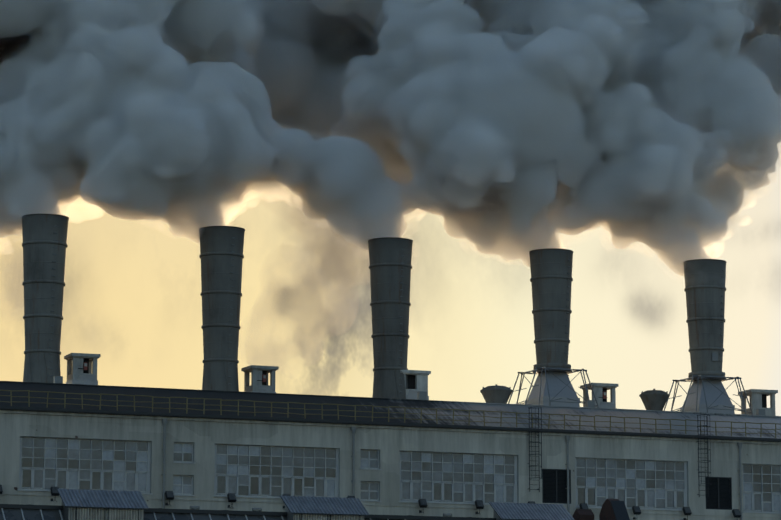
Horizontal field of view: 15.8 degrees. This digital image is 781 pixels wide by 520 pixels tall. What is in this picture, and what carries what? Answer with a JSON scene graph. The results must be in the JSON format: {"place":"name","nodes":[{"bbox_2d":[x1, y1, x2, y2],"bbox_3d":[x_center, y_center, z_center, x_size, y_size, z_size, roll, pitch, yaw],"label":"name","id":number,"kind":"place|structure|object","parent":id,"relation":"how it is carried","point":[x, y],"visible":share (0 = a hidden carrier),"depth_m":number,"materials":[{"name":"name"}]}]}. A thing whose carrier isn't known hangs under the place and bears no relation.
{"place":"outdoors","nodes":[
{"label":"outdoors","id":0,"kind":"place"},
{"bbox_2d":[0,504,495,519],"bbox_3d":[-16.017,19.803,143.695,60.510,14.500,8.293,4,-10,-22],"label":"lower roof","id":1,"kind":"structure","parent":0,"point":[27,512],"depth_m":146.83,"materials":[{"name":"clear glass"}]},
{"bbox_2d":[57,489,148,519],"bbox_3d":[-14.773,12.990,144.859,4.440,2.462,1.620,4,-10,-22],"label":"dormer","id":2,"kind":"object","parent":1,"relation":"on","point":[77,504],"visible":0.96,"depth_m":144.61,"materials":[{"name":"grey metal"}]},
{"bbox_2d":[280,496,369,519],"bbox_3d":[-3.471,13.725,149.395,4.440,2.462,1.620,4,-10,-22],"label":"dormer","id":3,"kind":"object","parent":1,"relation":"on","point":[314,508],"visible":0.96,"depth_m":149.25,"materials":[{"name":"grey metal"}]},
{"bbox_2d":[489,502,573,519],"bbox_3d":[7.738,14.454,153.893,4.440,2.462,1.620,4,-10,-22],"label":"dormer","id":4,"kind":"object","parent":1,"relation":"on","point":[515,511],"visible":1,"depth_m":153.94,"materials":[{"name":"grey metal"}]},
{"bbox_2d":[573,499,629,519],"bbox_3d":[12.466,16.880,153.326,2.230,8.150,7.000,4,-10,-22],"label":"tank","id":5,"kind":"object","parent":1,"relation":"attached to","point":[613,509],"depth_m":155.84,"materials":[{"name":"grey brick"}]},
{"bbox_2d":[0,0,780,415],"label":"sky","id":6,"kind":"structure","parent":0,"point":[638,139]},
{"label":"ground","id":7,"kind":"structure","parent":0,"visible":0},
{"bbox_2d":[0,406,780,519],"bbox_3d":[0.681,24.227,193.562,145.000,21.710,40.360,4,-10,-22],"label":"building facade","id":8,"kind":"structure","parent":7,"relation":"on","point":[250,462],"depth_m":173.17,"materials":[{"name":"grey concrete"}]},
{"bbox_2d":[21,213,68,382],"bbox_3d":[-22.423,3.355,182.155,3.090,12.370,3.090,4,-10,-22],"label":"exhaust stack","id":9,"kind":"object","parent":8,"relation":"on","point":[44,260],"visible":0.9,"depth_m":181.33,"materials":[{"name":"paint"}]},
{"bbox_2d":[0,485,740,519],"bbox_3d":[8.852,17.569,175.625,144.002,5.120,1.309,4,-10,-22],"label":"floodlights","id":10,"kind":"object","parent":8,"relation":"attached to","point":[231,497],"visible":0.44,"depth_m":173.18,"materials":[{"name":"black metal"}]},
{"bbox_2d":[0,381,780,438],"bbox_3d":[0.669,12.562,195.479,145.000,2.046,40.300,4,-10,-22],"label":"roof","id":11,"kind":"structure","parent":8,"relation":"on","point":[330,412],"depth_m":175.88,"materials":[{"name":"grey metal"}]},
{"bbox_2d":[64,353,100,384],"bbox_3d":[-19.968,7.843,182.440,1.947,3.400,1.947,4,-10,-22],"label":"roof vent house","id":12,"kind":"structure","parent":11,"relation":"on","point":[81,368],"depth_m":181.81,"materials":[{"name":"grey"}]},
{"bbox_2d":[199,226,244,391],"bbox_3d":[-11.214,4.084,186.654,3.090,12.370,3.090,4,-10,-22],"label":"exhaust stack","id":13,"kind":"object","parent":11,"relation":"on","point":[221,256],"visible":0.92,"depth_m":185.82,"materials":[{"name":"paint"}]},
{"bbox_2d":[241,365,278,392],"bbox_3d":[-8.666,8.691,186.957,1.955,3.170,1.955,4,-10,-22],"label":"roof vent house","id":14,"kind":"structure","parent":11,"relation":"on","point":[259,378],"depth_m":186.35,"materials":[{"name":"grey"}]},
{"bbox_2d":[368,237,412,398],"bbox_3d":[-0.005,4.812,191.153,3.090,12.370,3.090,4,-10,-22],"label":"exhaust stack","id":15,"kind":"object","parent":8,"relation":"on","point":[390,266],"visible":0.81,"depth_m":190.32,"materials":[{"name":"paint"}]},
{"bbox_2d":[0,390,780,437],"bbox_3d":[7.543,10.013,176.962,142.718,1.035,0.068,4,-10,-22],"label":"roof railing","id":16,"kind":"object","parent":8,"relation":"on","point":[355,416],"visible":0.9,"depth_m":173.77,"materials":[{"name":"grey metal"}]},
{"bbox_2d":[53,352,764,414],"bbox_3d":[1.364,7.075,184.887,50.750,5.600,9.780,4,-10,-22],"label":"roof clutter","id":17,"kind":"object","parent":8,"relation":"on","point":[420,394],"visible":0.65,"depth_m":183.95,"materials":[{"name":"grey metal"}]},
{"bbox_2d":[400,370,430,399],"bbox_3d":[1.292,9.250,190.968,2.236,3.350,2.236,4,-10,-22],"label":"roof vent house","id":18,"kind":"structure","parent":8,"relation":"on","point":[417,380],"depth_m":190.39,"materials":[{"name":"grey"}]},
{"bbox_2d":[161,419,742,519],"bbox_3d":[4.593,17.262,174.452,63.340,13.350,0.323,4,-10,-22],"label":"facade downpipes","id":19,"kind":"object","parent":8,"relation":"attached to","point":[353,430],"visible":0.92,"depth_m":172.58,"materials":[{"name":"grey metal"}]},
{"bbox_2d":[480,384,512,403],"bbox_3d":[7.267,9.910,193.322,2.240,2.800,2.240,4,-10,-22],"label":"roof vent","id":20,"kind":"object","parent":8,"relation":"on","point":[496,393],"visible":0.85,"depth_m":192.67,"materials":[{"name":"metal"}]},
{"bbox_2d":[508,248,598,407],"bbox_3d":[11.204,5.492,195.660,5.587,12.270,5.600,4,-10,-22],"label":"exhaust stack","id":21,"kind":"object","parent":8,"relation":"on","point":[551,279],"visible":0.92,"depth_m":194.81,"materials":[{"name":"paint"}]},
{"bbox_2d":[580,383,618,408],"bbox_3d":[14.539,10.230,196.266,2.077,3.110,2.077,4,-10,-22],"label":"roof vent house","id":22,"kind":"structure","parent":8,"relation":"on","point":[600,390],"depth_m":195.61,"materials":[{"name":"grey"}]},
{"bbox_2d":[528,407,710,497],"bbox_3d":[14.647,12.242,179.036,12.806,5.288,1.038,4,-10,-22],"label":"facade cage ladders","id":23,"kind":"object","parent":8,"relation":"attached to","point":[700,434],"visible":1,"depth_m":177.28,"materials":[{"name":"grey metal"}]},
{"bbox_2d":[639,389,668,410],"bbox_3d":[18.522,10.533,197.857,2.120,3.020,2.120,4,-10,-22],"label":"roof vent","id":24,"kind":"object","parent":8,"relation":"on","point":[653,399],"visible":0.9,"depth_m":197.29,"materials":[{"name":"metal"}]},
{"bbox_2d":[663,259,752,414],"bbox_3d":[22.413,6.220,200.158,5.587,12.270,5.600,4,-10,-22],"label":"exhaust stack","id":25,"kind":"object","parent":8,"relation":"on","point":[705,321],"visible":0.75,"depth_m":199.31,"materials":[{"name":"paint"}]},
{"bbox_2d":[738,389,777,415],"bbox_3d":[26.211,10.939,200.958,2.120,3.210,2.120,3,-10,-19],"label":"roof vent house","id":26,"kind":"structure","parent":8,"relation":"on","point":[758,398],"depth_m":200.31,"materials":[{"name":"grey concrete"}]}
]}

